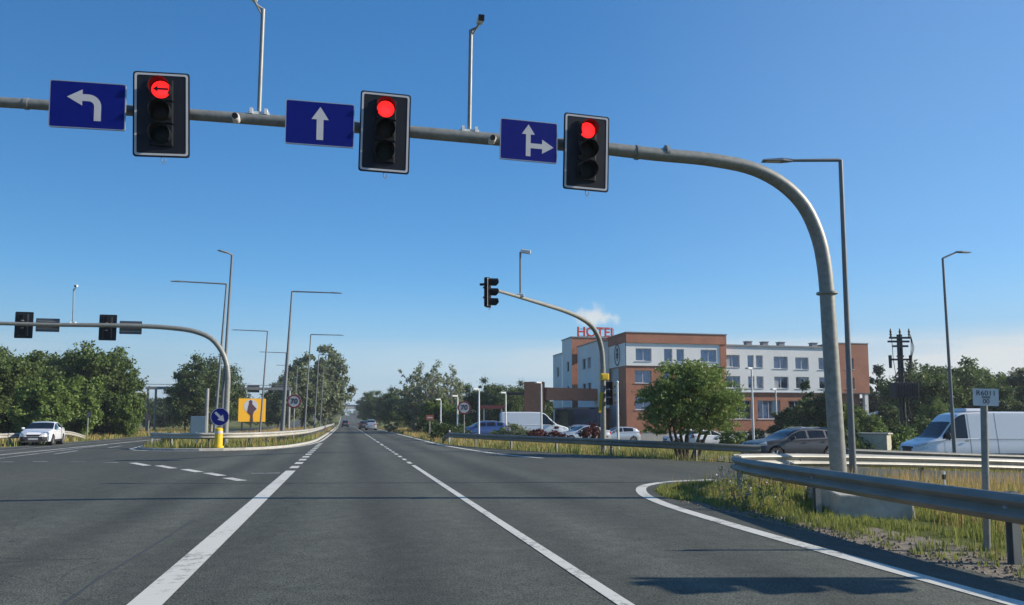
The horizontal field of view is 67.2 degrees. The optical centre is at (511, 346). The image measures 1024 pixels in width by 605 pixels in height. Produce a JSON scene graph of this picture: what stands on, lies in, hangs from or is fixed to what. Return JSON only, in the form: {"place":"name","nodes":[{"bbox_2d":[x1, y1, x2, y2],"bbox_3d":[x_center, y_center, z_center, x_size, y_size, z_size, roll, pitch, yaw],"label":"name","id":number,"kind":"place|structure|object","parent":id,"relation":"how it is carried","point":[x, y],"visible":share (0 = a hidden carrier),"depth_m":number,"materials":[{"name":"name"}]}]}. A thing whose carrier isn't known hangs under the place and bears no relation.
{"place":"outdoors","nodes":[
{"label":"outdoors","id":0,"kind":"place"},
{"bbox_2d":[0,428,208,446],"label":"verge grass","id":1,"kind":"structure","parent":0,"point":[101,436],"depth_m":66.24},
{"bbox_2d":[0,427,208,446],"bbox_3d":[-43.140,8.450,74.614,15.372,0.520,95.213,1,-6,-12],"label":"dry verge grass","id":2,"kind":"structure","parent":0,"point":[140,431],"depth_m":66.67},
{"bbox_2d":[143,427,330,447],"bbox_3d":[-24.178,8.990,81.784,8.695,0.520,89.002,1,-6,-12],"label":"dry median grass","id":3,"kind":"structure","parent":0,"point":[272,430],"depth_m":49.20,"materials":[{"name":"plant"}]},
{"bbox_2d":[141,415,340,447],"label":"median ground","id":4,"kind":"structure","parent":0,"point":[338,417],"depth_m":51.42,"materials":[{"name":"plant"}]},
{"bbox_2d":[0,322,230,445],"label":"signal mast","id":5,"kind":"object","parent":4,"relation":"on","point":[216,343],"visible":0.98,"depth_m":41.20,"materials":[{"name":"metal"}]},
{"bbox_2d":[14,312,33,337],"bbox_3d":[-25.384,-1.112,40.103,0.860,1.380,0.475,1,-6,-12],"label":"traffic signal","id":6,"kind":"object","parent":5,"relation":"attached to","point":[23,331],"visible":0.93,"depth_m":40.03,"materials":[{"name":"black plastic"}]},
{"bbox_2d":[98,314,116,340],"bbox_3d":[-21.461,-1.002,40.941,0.860,1.380,0.475,1,-6,-12],"label":"traffic signal","id":7,"kind":"object","parent":5,"relation":"attached to","point":[106,333],"visible":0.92,"depth_m":40.86,"materials":[{"name":"black plastic"}]},
{"bbox_2d":[190,416,205,432],"bbox_3d":[-21.111,5.593,51.824,0.980,1.800,0.200,1,-6,-12],"label":"info panel","id":8,"kind":"object","parent":4,"relation":"on","point":[198,424],"visible":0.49,"depth_m":51.76,"materials":[{"name":"metal"}]},
{"bbox_2d":[171,280,227,439],"bbox_3d":[-18.909,0.920,46.176,3.235,9.749,0.400,1,-6,-12],"label":"street lamp","id":9,"kind":"object","parent":4,"relation":"on","point":[219,374],"visible":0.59,"depth_m":46.50,"materials":[{"name":"metal"}]},
{"bbox_2d":[210,408,228,427],"bbox_3d":[-14.832,4.122,39.111,0.920,2.011,0.098,1,-6,-6],"label":"round sign","id":10,"kind":"object","parent":4,"relation":"on","point":[219,417],"visible":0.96,"depth_m":39.12,"materials":[{"name":"metal"}]},
{"bbox_2d":[217,250,232,428],"bbox_3d":[-15.548,0.195,41.511,0.701,10.587,2.008,1,-6,-12],"label":"street lamp","id":11,"kind":"object","parent":4,"relation":"on","point":[226,336],"visible":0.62,"depth_m":41.85,"materials":[{"name":"metal"}]},
{"bbox_2d":[150,423,334,446],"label":"guardrail","id":12,"kind":"object","parent":4,"relation":"on","point":[248,435],"visible":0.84,"depth_m":40.42,"materials":[{"name":"metal"}]},
{"bbox_2d":[279,291,341,439],"bbox_3d":[-12.959,1.263,49.485,3.770,9.702,0.520,1,-6,-12],"label":"street lamp","id":13,"kind":"object","parent":4,"relation":"on","point":[285,389],"visible":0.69,"depth_m":49.12,"materials":[{"name":"metal"}]},
{"bbox_2d":[0,415,1023,604],"bbox_3d":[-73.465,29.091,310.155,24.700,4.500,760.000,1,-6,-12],"label":"road","id":14,"kind":"structure","parent":0,"point":[351,514],"depth_m":9.73,"materials":[{"name":"asphalt"}]},
{"bbox_2d":[19,421,64,445],"bbox_3d":[-29.075,5.404,47.777,2.140,1.510,4.674,2,-6,-19],"label":"saloon car","id":15,"kind":"object","parent":14,"relation":"on","point":[48,433],"visible":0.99,"depth_m":46.63,"materials":[{"name":"white paint"}]},
{"bbox_2d":[127,470,295,604],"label":"lane line","id":16,"kind":"object","parent":14,"relation":"on","point":[164,587],"visible":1,"depth_m":8.47,"materials":[{"name":"paint"}]},
{"bbox_2d":[137,418,340,450],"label":"median kerb","id":17,"kind":"structure","parent":14,"relation":"on","point":[216,449],"depth_m":38.82,"materials":[{"name":"concrete"}]},
{"bbox_2d":[238,398,265,431],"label":"road sign","id":18,"kind":"object","parent":14,"relation":"on","point":[249,410],"visible":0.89,"depth_m":91.68,"materials":[{"name":"metal"}]},
{"bbox_2d":[412,465,633,604],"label":"lane line","id":19,"kind":"object","parent":14,"relation":"on","point":[613,596],"visible":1,"depth_m":8.53,"materials":[{"name":"paint"}]},
{"bbox_2d":[0,416,1023,553],"bbox_3d":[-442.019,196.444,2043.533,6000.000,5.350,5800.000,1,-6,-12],"label":"ground","id":20,"kind":"structure","parent":0,"point":[233,424],"depth_m":17.15,"materials":[{"name":"plant"}]},
{"bbox_2d":[0,354,24,414],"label":"broadleaf tree","id":21,"kind":"object","parent":20,"relation":"on","point":[5,366],"visible":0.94,"depth_m":63.08,"materials":[{"name":"green plant"}]},
{"bbox_2d":[0,346,64,433],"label":"broadleaf tree","id":22,"kind":"object","parent":20,"relation":"on","point":[32,369],"visible":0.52,"depth_m":65.27,"materials":[{"name":"green plant"}]},
{"bbox_2d":[4,378,76,438],"bbox_3d":[-36.585,5.072,59.961,4.650,5.355,4.342,1,-6,-12],"label":"broadleaf tree","id":23,"kind":"object","parent":20,"relation":"on","point":[41,400],"visible":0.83,"depth_m":59.40,"materials":[{"name":"green plant"}]},
{"bbox_2d":[56,375,106,434],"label":"broadleaf tree","id":24,"kind":"object","parent":20,"relation":"on","point":[86,396],"visible":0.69,"depth_m":65.42,"materials":[{"name":"green plant"}]},
{"bbox_2d":[41,340,149,435],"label":"broadleaf tree","id":25,"kind":"object","parent":20,"relation":"on","point":[89,363],"visible":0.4,"depth_m":72.78,"materials":[{"name":"green plant"}]},
{"bbox_2d":[93,364,149,434],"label":"broadleaf tree","id":26,"kind":"object","parent":20,"relation":"on","point":[128,382],"visible":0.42,"depth_m":73.24,"materials":[{"name":"green plant"}]},
{"bbox_2d":[108,393,144,436],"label":"broadleaf tree","id":27,"kind":"object","parent":20,"relation":"on","point":[126,417],"visible":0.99,"depth_m":71.37,"materials":[{"name":"green plant"}]},
{"bbox_2d":[140,400,172,427],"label":"broadleaf tree","id":28,"kind":"object","parent":20,"relation":"on","point":[151,409],"visible":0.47,"depth_m":148.90,"materials":[{"name":"green plant"}]},
{"bbox_2d":[162,380,199,429],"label":"broadleaf tree","id":29,"kind":"object","parent":20,"relation":"on","point":[174,418],"visible":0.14,"depth_m":103.01,"materials":[{"name":"green plant"}]},
{"bbox_2d":[167,350,242,426],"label":"broadleaf tree","id":30,"kind":"object","parent":20,"relation":"on","point":[193,402],"visible":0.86,"depth_m":98.29,"materials":[{"name":"green plant"}]},
{"bbox_2d":[136,384,291,431],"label":"sign gantry","id":31,"kind":"object","parent":20,"relation":"on","point":[253,388],"visible":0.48,"depth_m":106.36,"materials":[{"name":"metal"}]},
{"bbox_2d":[206,363,250,423],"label":"broadleaf tree","id":32,"kind":"object","parent":20,"relation":"on","point":[235,377],"visible":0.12,"depth_m":106.15,"materials":[{"name":"green plant"}]},
{"bbox_2d":[266,370,303,426],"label":"broadleaf tree","id":33,"kind":"object","parent":20,"relation":"on","point":[276,405],"visible":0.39,"depth_m":119.47,"materials":[{"name":"green plant"}]},
{"bbox_2d":[274,351,335,426],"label":"broadleaf tree","id":34,"kind":"object","parent":20,"relation":"on","point":[301,375],"visible":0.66,"depth_m":126.94,"materials":[{"name":"green plant"}]},
{"bbox_2d":[301,343,357,425],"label":"broadleaf tree","id":35,"kind":"object","parent":20,"relation":"on","point":[334,362],"visible":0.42,"depth_m":141.42,"materials":[{"name":"green plant"}]},
{"bbox_2d":[359,389,383,426],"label":"broadleaf tree","id":36,"kind":"object","parent":20,"relation":"on","point":[371,401],"visible":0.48,"depth_m":198.37,"materials":[{"name":"green plant"}]},
{"bbox_2d":[367,387,400,425],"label":"broadleaf tree","id":37,"kind":"object","parent":20,"relation":"on","point":[377,410],"visible":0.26,"depth_m":164.14,"materials":[{"name":"green plant"}]},
{"bbox_2d":[378,390,406,427],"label":"broadleaf tree","id":38,"kind":"object","parent":20,"relation":"on","point":[388,411],"visible":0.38,"depth_m":138.84,"materials":[{"name":"green plant"}]},
{"bbox_2d":[386,361,431,430],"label":"poplar tree","id":39,"kind":"object","parent":20,"relation":"on","point":[415,377],"visible":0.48,"depth_m":97.82,"materials":[{"name":"green plant"}]},
{"bbox_2d":[401,359,452,418],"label":"poplar tree","id":40,"kind":"object","parent":20,"relation":"on","point":[439,389],"visible":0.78,"depth_m":91.79,"materials":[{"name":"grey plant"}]},
{"bbox_2d":[418,397,455,430],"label":"broadleaf tree","id":41,"kind":"object","parent":20,"relation":"on","point":[431,407],"visible":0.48,"depth_m":88.94,"materials":[{"name":"green plant"}]},
{"bbox_2d":[429,364,465,406],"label":"poplar tree","id":42,"kind":"object","parent":20,"relation":"on","point":[457,384],"visible":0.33,"depth_m":95.87,"materials":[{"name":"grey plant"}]},
{"bbox_2d":[428,421,466,439],"bbox_3d":[-4.824,6.450,58.036,2.977,1.716,2.668,1,-6,-12],"label":"shrub","id":43,"kind":"object","parent":20,"relation":"on","point":[441,427],"visible":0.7,"depth_m":57.49,"materials":[{"name":"green plant"}]},
{"bbox_2d":[443,402,474,426],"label":"broadleaf tree","id":44,"kind":"object","parent":20,"relation":"on","point":[451,416],"visible":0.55,"depth_m":86.77,"materials":[{"name":"green plant"}]},
{"bbox_2d":[450,382,488,423],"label":"broadleaf tree","id":45,"kind":"object","parent":20,"relation":"on","point":[471,397],"visible":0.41,"depth_m":103.94,"materials":[{"name":"green plant"}]},
{"bbox_2d":[473,376,504,420],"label":"broadleaf tree","id":46,"kind":"object","parent":20,"relation":"on","point":[487,388],"visible":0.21,"depth_m":116.88,"materials":[{"name":"green plant"}]},
{"bbox_2d":[380,427,600,446],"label":"dry verge grass","id":47,"kind":"structure","parent":20,"relation":"on","point":[414,433],"depth_m":56.65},
{"bbox_2d":[486,385,523,421],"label":"broadleaf tree","id":48,"kind":"object","parent":20,"relation":"on","point":[513,403],"visible":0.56,"depth_m":110.69,"materials":[{"name":"green plant"}]},
{"bbox_2d":[494,422,530,441],"bbox_3d":[0.249,6.296,55.836,3.338,1.637,3.671,-4,-7,37],"label":"shrub","id":49,"kind":"object","parent":20,"relation":"on","point":[517,429],"visible":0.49,"depth_m":55.18,"materials":[{"name":"green plant"}]},
{"bbox_2d":[498,289,605,453],"bbox_3d":[1.877,1.485,33.502,0.497,6.656,9.926,-3,-6,31],"label":"signal mast","id":50,"kind":"object","parent":20,"relation":"on","point":[602,366],"visible":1,"depth_m":37.22,"materials":[{"name":"metal"}]},
{"bbox_2d":[480,277,498,307],"bbox_3d":[-0.855,-1.999,29.401,0.650,1.249,0.620,-1,-6,12],"label":"traffic signal","id":51,"kind":"object","parent":50,"relation":"attached to","point":[489,291],"visible":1,"depth_m":29.25,"materials":[{"name":"black plastic"}]},
{"bbox_2d":[442,432,760,459],"bbox_3d":[1.868,5.220,40.105,2.405,1.222,24.078,4,-7,-37],"label":"guardrail","id":52,"kind":"object","parent":20,"relation":"on","point":[694,446],"visible":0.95,"depth_m":34.91,"materials":[{"name":"metal"}]},
{"bbox_2d":[504,327,869,431],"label":"hotel","id":53,"kind":"structure","parent":20,"relation":"on","point":[633,360],"depth_m":89.90,"materials":[{"name":"paint"}]},
{"bbox_2d":[758,401,779,419],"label":"window","id":54,"kind":"structure","parent":53,"relation":"in","point":[765,408],"depth_m":89.86,"materials":[{"name":"white glass"}]},
{"bbox_2d":[631,357,749,459],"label":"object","id":55,"kind":"object","parent":20,"relation":"on","point":[698,384],"visible":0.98,"depth_m":32.65,"materials":[{"name":"green plant"}]},
{"bbox_2d":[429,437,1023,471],"bbox_3d":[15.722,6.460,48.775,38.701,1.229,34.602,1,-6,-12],"label":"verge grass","id":56,"kind":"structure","parent":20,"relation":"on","point":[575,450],"depth_m":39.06,"materials":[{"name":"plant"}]},
{"bbox_2d":[431,436,1021,472],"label":"dry verge grass","id":57,"kind":"structure","parent":20,"relation":"on","point":[662,456],"depth_m":38.75,"materials":[{"name":"plant"}]},
{"bbox_2d":[715,429,747,443],"bbox_3d":[14.697,6.397,51.753,2.030,1.839,2.121,1,-6,-12],"label":"shrub","id":58,"kind":"object","parent":20,"relation":"on","point":[728,438],"visible":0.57,"depth_m":51.43,"materials":[{"name":"green plant"}]},
{"bbox_2d":[715,461,812,509],"bbox_3d":[5.207,2.754,15.989,1.851,0.639,7.091,-2,-6,15],"label":"weed","id":59,"kind":"object","parent":20,"relation":"on","point":[761,495],"depth_m":13.05,"materials":[{"name":"plant"}]},
{"bbox_2d":[765,405,793,434],"bbox_3d":[22.698,6.743,63.978,3.336,3.690,2.882,-2,-6,23],"label":"broadleaf tree","id":60,"kind":"object","parent":20,"relation":"on","point":[778,419],"visible":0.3,"depth_m":63.72,"materials":[{"name":"green plant"}]},
{"bbox_2d":[782,397,822,427],"bbox_3d":[23.318,6.227,61.746,3.370,4.314,3.900,-2,-6,16],"label":"broadleaf tree","id":61,"kind":"object","parent":20,"relation":"on","point":[801,410],"visible":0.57,"depth_m":61.25,"materials":[{"name":"green plant"}]},
{"bbox_2d":[761,158,856,473],"bbox_3d":[7.356,-0.621,18.781,2.422,8.035,0.729,1,-6,-12],"label":"street lamp","id":62,"kind":"object","parent":20,"relation":"on","point":[851,435],"visible":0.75,"depth_m":18.87,"materials":[{"name":"metal"}]},
{"bbox_2d":[801,387,846,428],"bbox_3d":[25.159,5.871,62.124,4.636,5.128,4.005,-3,-6,28],"label":"broadleaf tree","id":63,"kind":"object","parent":20,"relation":"on","point":[819,400],"visible":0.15,"depth_m":61.62,"materials":[{"name":"green plant"}]},
{"bbox_2d":[656,477,1023,556],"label":"green grass","id":64,"kind":"structure","parent":20,"relation":"on","point":[920,513],"depth_m":12.06,"materials":[{"name":"plant"}]},
{"bbox_2d":[819,403,871,434],"bbox_3d":[25.139,6.189,57.858,3.626,4.121,3.404,0,-6,5],"label":"broadleaf tree","id":65,"kind":"object","parent":20,"relation":"on","point":[859,414],"visible":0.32,"depth_m":57.15,"materials":[{"name":"green plant"}]},
{"bbox_2d":[683,500,1023,580],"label":"gravel shoulder","id":66,"kind":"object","parent":20,"relation":"on","point":[904,545],"visible":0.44,"depth_m":9.11},
{"bbox_2d":[678,500,1023,582],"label":"loose stones","id":67,"kind":"object","parent":66,"relation":"on","point":[1007,569],"visible":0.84,"depth_m":9.25,"materials":[{"name":"gravel"}]},
{"bbox_2d":[718,498,1023,577],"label":"stray tufts","id":68,"kind":"object","parent":66,"relation":"on","point":[992,556],"visible":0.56,"depth_m":9.58,"materials":[{"name":"plant"}]},
{"bbox_2d":[808,487,915,519],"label":"concrete plinth","id":69,"kind":"structure","parent":20,"relation":"on","point":[840,503],"depth_m":12.08,"materials":[{"name":"concrete"}]},
{"bbox_2d":[0,97,846,471],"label":"signal mast","id":70,"kind":"object","parent":69,"relation":"on","point":[826,293],"visible":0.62,"depth_m":14.87,"materials":[{"name":"metal"}]},
{"bbox_2d":[48,79,126,130],"bbox_3d":[-6.741,-3.783,12.382,1.105,0.760,0.464,0,-5,-12],"label":"lane sign","id":71,"kind":"object","parent":70,"relation":"attached to","point":[86,105],"visible":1,"depth_m":12.16,"materials":[{"name":"metal"}]},
{"bbox_2d":[133,71,189,163],"bbox_3d":[-5.686,-3.711,12.505,0.860,1.528,0.475,-1,-5,-12],"label":"traffic signal","id":72,"kind":"object","parent":70,"relation":"attached to","point":[161,114],"visible":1,"depth_m":12.48,"materials":[{"name":"black plastic"}]},
{"bbox_2d":[248,0,268,114],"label":"detector camera","id":73,"kind":"object","parent":70,"relation":"attached to","point":[260,71],"visible":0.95,"depth_m":13.28,"materials":[{"name":"metal"}]},
{"bbox_2d":[285,99,354,148],"bbox_3d":[-3.261,-3.707,13.127,1.120,0.755,0.464,1,-6,-12],"label":"lane sign","id":74,"kind":"object","parent":70,"relation":"attached to","point":[315,123],"visible":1,"depth_m":12.90,"materials":[{"name":"metal"}]},
{"bbox_2d":[358,90,410,178],"bbox_3d":[-2.186,-3.628,13.254,0.860,1.528,0.475,2,-6,-12],"label":"traffic signal","id":75,"kind":"object","parent":70,"relation":"attached to","point":[384,137],"visible":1,"depth_m":13.23,"materials":[{"name":"black plastic"}]},
{"bbox_2d":[460,14,484,131],"bbox_3d":[-0.726,-4.961,13.986,0.396,2.184,0.366,1,-6,-12],"label":"detector camera","id":76,"kind":"object","parent":70,"relation":"attached to","point":[480,20],"visible":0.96,"depth_m":14.03,"materials":[{"name":"metal"}]},
{"bbox_2d":[499,118,557,163],"bbox_3d":[0.252,-3.619,13.879,1.040,0.740,0.464,2,-6,-12],"label":"lane sign","id":77,"kind":"object","parent":70,"relation":"attached to","point":[528,141],"visible":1,"depth_m":13.65,"materials":[{"name":"metal"}]},
{"bbox_2d":[563,112,608,195],"bbox_3d":[1.350,-3.473,14.004,0.860,1.528,0.475,3,-6,-12],"label":"traffic signal","id":78,"kind":"object","parent":70,"relation":"attached to","point":[586,153],"visible":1,"depth_m":13.97,"materials":[{"name":"black plastic"}]},
{"bbox_2d":[855,411,888,432],"bbox_3d":[26.570,6.474,57.660,2.812,3.404,2.995,3,-6,-28],"label":"broadleaf tree","id":79,"kind":"object","parent":20,"relation":"on","point":[879,423],"visible":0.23,"depth_m":57.17,"materials":[{"name":"green plant"}]},
{"bbox_2d":[860,364,884,412],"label":"conifer tree","id":80,"kind":"object","parent":20,"relation":"on","point":[878,372],"visible":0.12,"depth_m":104.51,"materials":[{"name":"green plant"}]},
{"bbox_2d":[857,433,892,449],"bbox_3d":[20.613,5.688,43.759,1.680,1.555,1.200,-4,-7,38],"label":"bus shelter","id":81,"kind":"object","parent":20,"relation":"on","point":[880,441],"visible":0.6,"depth_m":43.23,"materials":[{"name":"paint"}]},
{"bbox_2d":[731,454,1023,564],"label":"guardrail","id":82,"kind":"object","parent":20,"relation":"on","point":[1007,507],"visible":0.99,"depth_m":9.66,"materials":[{"name":"metal"}]},
{"bbox_2d":[733,453,1023,479],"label":"guardrail","id":83,"kind":"object","parent":20,"relation":"on","point":[799,459],"visible":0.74,"depth_m":20.03,"materials":[{"name":"metal"}]},
{"bbox_2d":[875,403,909,443],"bbox_3d":[29.157,6.273,59.619,3.556,3.795,4.117,2,-6,-18],"label":"broadleaf tree","id":84,"kind":"object","parent":20,"relation":"on","point":[890,416],"visible":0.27,"depth_m":59.08,"materials":[{"name":"green plant"}]},
{"bbox_2d":[875,426,916,450],"bbox_3d":[21.741,5.723,44.814,3.349,2.148,2.454,-3,-6,31],"label":"shrub","id":85,"kind":"object","parent":20,"relation":"on","point":[901,438],"visible":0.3,"depth_m":44.29,"materials":[{"name":"green plant"}]},
{"bbox_2d":[887,328,918,433],"bbox_3d":[27.417,3.099,53.776,1.809,8.840,1.100,0,-6,0],"label":"transformer pole","id":86,"kind":"object","parent":20,"relation":"on","point":[902,390],"visible":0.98,"depth_m":53.94,"materials":[{"name":"metal"}]},
{"bbox_2d":[894,415,931,439],"bbox_3d":[26.838,5.813,49.903,3.684,2.821,4.298,1,-6,-12],"label":"shrub","id":87,"kind":"object","parent":20,"relation":"on","point":[920,428],"visible":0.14,"depth_m":50.05,"materials":[{"name":"green plant"}]},
{"bbox_2d":[874,359,972,427],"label":"broadleaf tree","id":88,"kind":"object","parent":20,"relation":"on","point":[934,385],"visible":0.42,"depth_m":72.58,"materials":[{"name":"green plant"}]},
{"bbox_2d":[845,448,1023,471],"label":"guardrail","id":89,"kind":"object","parent":20,"relation":"on","point":[904,453],"visible":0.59,"depth_m":32.16,"materials":[{"name":"metal"}]},
{"bbox_2d":[915,398,955,433],"bbox_3d":[34.323,6.404,61.869,3.983,4.527,3.739,4,-7,-33],"label":"broadleaf tree","id":90,"kind":"object","parent":20,"relation":"on","point":[937,408],"visible":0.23,"depth_m":61.46,"materials":[{"name":"green plant"}]},
{"bbox_2d":[941,251,970,452],"bbox_3d":[20.174,0.586,34.970,1.482,9.877,0.869,1,-6,-12],"label":"street lamp","id":91,"kind":"object","parent":20,"relation":"on","point":[953,435],"visible":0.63,"depth_m":34.82,"materials":[{"name":"metal"}]},
{"bbox_2d":[917,355,998,408],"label":"broadleaf tree","id":92,"kind":"object","parent":20,"relation":"on","point":[973,377],"visible":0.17,"depth_m":76.59,"materials":[{"name":"green plant"}]},
{"bbox_2d":[973,388,998,551],"bbox_3d":[5.492,1.480,8.936,0.275,1.977,0.094,1,-5,8],"label":"location sign","id":93,"kind":"object","parent":20,"relation":"on","point":[983,399],"visible":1,"depth_m":8.96,"materials":[{"name":"metal"}]},
{"bbox_2d":[988,384,1023,411],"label":"broadleaf tree","id":94,"kind":"object","parent":20,"relation":"on","point":[1008,403],"visible":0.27,"depth_m":64.98,"materials":[{"name":"green plant"}]},
{"bbox_2d":[1005,367,1023,403],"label":"broadleaf tree","id":95,"kind":"object","parent":20,"relation":"on","point":[1017,381],"visible":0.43,"depth_m":76.89,"materials":[{"name":"green plant"}]},
{"bbox_2d":[0,0,1023,414],"label":"sky","id":96,"kind":"structure","parent":0,"point":[920,102],"materials":[{"name":"blue"}]},
{"bbox_2d":[445,444,1023,496],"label":"side road","id":97,"kind":"structure","parent":0,"point":[630,473],"depth_m":25.80,"materials":[{"name":"asphalt"}]},
{"bbox_2d":[636,479,1023,604],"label":"edge line","id":98,"kind":"object","parent":97,"relation":"on","point":[641,491],"visible":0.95,"depth_m":8.34,"materials":[{"name":"paint"}]},
{"bbox_2d":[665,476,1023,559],"bbox_3d":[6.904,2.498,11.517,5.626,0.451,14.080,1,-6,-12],"label":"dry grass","id":99,"kind":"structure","parent":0,"point":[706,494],"depth_m":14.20,"materials":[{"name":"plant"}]},
{"bbox_2d":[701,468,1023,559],"bbox_3d":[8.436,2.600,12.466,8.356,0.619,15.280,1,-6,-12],"label":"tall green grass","id":100,"kind":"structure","parent":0,"point":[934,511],"depth_m":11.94,"materials":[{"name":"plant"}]},
{"bbox_2d":[760,463,1023,536],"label":"dry grass","id":101,"kind":"structure","parent":0,"point":[979,481],"depth_m":17.44,"materials":[{"name":"plant"}]},
{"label":"parking lot","id":102,"kind":"structure","parent":0,"visible":0},
{"bbox_2d":[465,420,507,433],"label":"estate car","id":103,"kind":"object","parent":102,"relation":"on","point":[487,426],"visible":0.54,"depth_m":65.13,"materials":[{"name":"blue paint"}]},
{"bbox_2d":[499,412,568,436],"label":"delivery van","id":104,"kind":"object","parent":102,"relation":"on","point":[530,420],"visible":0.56,"depth_m":67.94,"materials":[{"name":"white paint"}]},
{"bbox_2d":[608,426,640,439],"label":"hatchback car","id":105,"kind":"object","parent":102,"relation":"on","point":[628,433],"visible":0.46,"depth_m":67.18,"materials":[{"name":"silver metal"}]},
{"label":"service road","id":106,"kind":"structure","parent":0,"visible":0},
{"bbox_2d":[741,427,845,453],"bbox_3d":[12.656,4.452,34.782,4.594,1.634,2.188,1,-6,-13],"label":"estate car","id":107,"kind":"object","parent":106,"relation":"on","point":[803,440],"visible":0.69,"depth_m":34.02,"materials":[{"name":"grey paint"}]},
{"bbox_2d":[900,408,1023,454],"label":"delivery van","id":108,"kind":"object","parent":106,"relation":"on","point":[1005,432],"visible":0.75,"depth_m":37.52,"materials":[{"name":"white paint"}]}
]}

